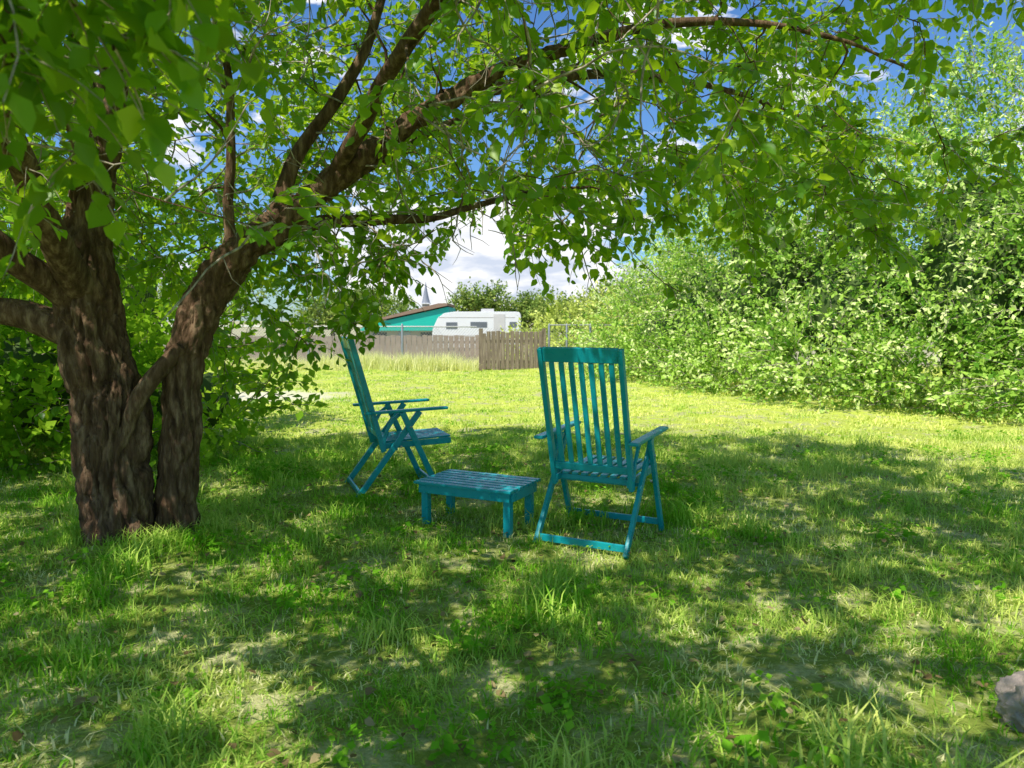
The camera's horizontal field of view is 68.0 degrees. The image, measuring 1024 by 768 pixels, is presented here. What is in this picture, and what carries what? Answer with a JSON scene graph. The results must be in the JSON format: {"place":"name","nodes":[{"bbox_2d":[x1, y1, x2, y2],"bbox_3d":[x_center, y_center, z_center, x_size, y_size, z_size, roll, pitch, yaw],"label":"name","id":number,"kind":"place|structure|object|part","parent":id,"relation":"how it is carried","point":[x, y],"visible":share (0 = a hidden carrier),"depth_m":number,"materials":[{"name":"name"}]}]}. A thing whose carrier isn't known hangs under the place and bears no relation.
{"place":"outdoors","nodes":[
{"label":"outdoors","id":0,"kind":"place"},
{"bbox_2d":[0,321,1023,767],"bbox_3d":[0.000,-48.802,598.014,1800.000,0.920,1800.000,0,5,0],"label":"ground","id":1,"kind":"structure","parent":0,"point":[422,753],"depth_m":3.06,"materials":[{"name":"green plant"}]},
{"bbox_2d":[0,129,332,481],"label":"wild shrub","id":2,"kind":"object","parent":1,"relation":"on","point":[32,385],"visible":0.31,"depth_m":6.61,"materials":[{"name":"green plant"}]},
{"bbox_2d":[157,274,282,320],"bbox_3d":[-23.545,-6.121,60.376,10.773,6.578,6.803,-5,7,-43],"label":"distant tree","id":3,"kind":"object","parent":1,"relation":"on","point":[256,294],"visible":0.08,"depth_m":61.03,"materials":[{"name":"green plant"}]},
{"bbox_2d":[285,285,359,335],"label":"distant tree","id":4,"kind":"object","parent":1,"relation":"on","point":[314,314],"visible":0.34,"depth_m":70.40,"materials":[{"name":"green plant"}]},
{"bbox_2d":[163,335,500,362],"bbox_3d":[-11.136,-0.967,23.020,21.872,1.058,0.060,0,5,0],"label":"weathered picket fence","id":5,"kind":"object","parent":1,"relation":"on","point":[473,342],"visible":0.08,"depth_m":22.98,"materials":[{"name":"grey wood"}]},
{"bbox_2d":[327,284,415,324],"bbox_3d":[-11.942,-6.131,65.830,8.343,5.687,6.916,0,5,0],"label":"distant tree","id":6,"kind":"object","parent":1,"relation":"on","point":[399,307],"visible":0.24,"depth_m":64.58,"materials":[{"name":"green plant"}]},
{"bbox_2d":[341,336,450,496],"bbox_3d":[-0.866,0.224,5.631,0.738,1.148,0.634,-2,5,-20],"label":"folding garden chair","id":7,"kind":"object","parent":1,"relation":"on","point":[385,439],"visible":0.93,"depth_m":5.45,"materials":[{"name":"teal paint"}]},
{"bbox_2d":[161,324,644,366],"bbox_3d":[-9.325,-0.913,19.392,27.249,1.260,0.060,0,5,0],"label":"chain link fence","id":8,"kind":"object","parent":1,"relation":"on","point":[403,343],"visible":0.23,"depth_m":19.36,"materials":[{"name":"grey metal"}]},
{"bbox_2d":[361,325,448,351],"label":"walls","id":9,"kind":"structure","parent":1,"relation":"on","point":[390,333],"depth_m":49.40,"materials":[{"name":"beige paint"}]},
{"bbox_2d":[373,332,431,340],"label":"windows","id":10,"kind":"structure","parent":9,"relation":"attached to","point":[385,333],"depth_m":49.37,"materials":[{"name":"clear glass"}]},
{"bbox_2d":[398,332,410,351],"bbox_3d":[-7.000,-2.763,49.423,0.800,1.300,0.050,0,5,0],"label":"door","id":11,"kind":"structure","parent":9,"relation":"attached to","point":[399,333],"depth_m":49.36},
{"bbox_2d":[360,307,455,330],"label":"roof","id":12,"kind":"structure","parent":9,"relation":"on","point":[428,318],"depth_m":48.84,"materials":[{"name":"teal metal"}]},
{"bbox_2d":[382,303,454,319],"bbox_3d":[-6.249,-4.904,51.721,4.291,1.058,6.300,0,5,0],"label":"roof cap","id":13,"kind":"object","parent":12,"relation":"on","point":[425,308],"visible":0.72,"depth_m":48.59,"materials":[{"name":"brown"}]},
{"bbox_2d":[421,282,430,306],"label":"church steeple","id":14,"kind":"object","parent":1,"relation":"on","point":[425,301],"visible":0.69,"depth_m":69.36,"materials":[{"name":"beige paint"}]},
{"bbox_2d":[427,309,520,348],"bbox_3d":[-2.508,-2.808,41.866,5.880,2.660,2.225,0,5,-3],"label":"camper trailer","id":15,"kind":"object","parent":1,"relation":"on","point":[486,320],"visible":0.44,"depth_m":40.76,"materials":[{"name":"white metal"}]},
{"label":"windows","id":16,"kind":"part","parent":15,"relation":"part of","materials":[{"name":"grey glass"}]},
{"bbox_2d":[414,469,540,537],"bbox_3d":[-0.210,0.735,4.658,0.660,0.300,0.420,2,5,27],"label":"slatted table","id":17,"kind":"object","parent":1,"relation":"on","point":[506,490],"visible":0.97,"depth_m":4.56,"materials":[{"name":"teal paint"}]},
{"bbox_2d":[445,276,516,311],"bbox_3d":[-2.583,-5.840,61.893,6.062,5.769,5.512,0,5,0],"label":"distant tree","id":18,"kind":"object","parent":1,"relation":"on","point":[473,302],"visible":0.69,"depth_m":60.92,"materials":[{"name":"green plant"}]},
{"bbox_2d":[0,0,1023,546],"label":"mulberry tree","id":19,"kind":"object","parent":1,"relation":"on","point":[106,118],"visible":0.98,"depth_m":4.05,"materials":[{"name":"green plant"}]},
{"bbox_2d":[0,440,1023,767],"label":"leaf litter","id":20,"kind":"object","parent":1,"relation":"on","point":[18,734],"visible":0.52,"depth_m":3.05,"materials":[{"name":"plant"}]},
{"bbox_2d":[479,328,545,370],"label":"wooden gate panel","id":21,"kind":"structure","parent":1,"relation":"on","point":[507,341],"depth_m":18.99,"materials":[{"name":"brown wood"}]},
{"bbox_2d":[500,288,543,329],"bbox_3d":[0.385,-5.733,65.234,7.404,4.997,5.454,-2,5,-24],"label":"distant tree","id":22,"kind":"object","parent":1,"relation":"on","point":[526,298],"visible":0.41,"depth_m":64.02,"materials":[{"name":"green plant"}]},
{"bbox_2d":[522,284,595,336],"bbox_3d":[4.567,-5.028,57.075,7.633,4.967,6.087,3,5,28],"label":"distant tree","id":23,"kind":"object","parent":1,"relation":"on","point":[542,305],"visible":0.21,"depth_m":56.37,"materials":[{"name":"green plant"}]},
{"bbox_2d":[533,347,668,558],"bbox_3d":[0.526,0.347,4.473,0.634,1.148,0.738,2,5,27],"label":"folding garden chair","id":24,"kind":"object","parent":1,"relation":"on","point":[603,467],"visible":0.96,"depth_m":4.26,"materials":[{"name":"teal paint"}]},
{"bbox_2d":[500,244,728,363],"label":"bushes","id":25,"kind":"object","parent":1,"relation":"on","point":[549,320],"visible":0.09,"depth_m":30.48,"materials":[{"name":"green plant"}]},
{"bbox_2d":[576,270,664,339],"bbox_3d":[7.797,-4.497,47.824,8.401,5.457,6.974,0,5,0],"label":"distant tree","id":26,"kind":"object","parent":1,"relation":"on","point":[606,283],"visible":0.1,"depth_m":47.14,"materials":[{"name":"green plant"}]},
{"bbox_2d":[633,256,716,287],"bbox_3d":[14.386,-6.593,59.894,10.736,7.597,9.672,0,5,0],"label":"distant tree","id":27,"kind":"object","parent":1,"relation":"on","point":[654,265],"depth_m":57.82,"materials":[{"name":"green plant"}]},
{"bbox_2d":[557,0,1023,425],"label":"overgrown hedge","id":28,"kind":"object","parent":1,"relation":"on","point":[958,299],"visible":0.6,"depth_m":11.36,"materials":[{"name":"green plant"}]},
{"bbox_2d":[994,671,1023,732],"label":"rock","id":29,"kind":"object","parent":1,"relation":"on","point":[1009,690],"visible":0.94,"depth_m":2.34,"materials":[{"name":"stone"}]},
{"bbox_2d":[1,0,1023,320],"label":"sky","id":30,"kind":"structure","parent":0,"point":[487,262],"materials":[{"name":"blue"}]}
]}

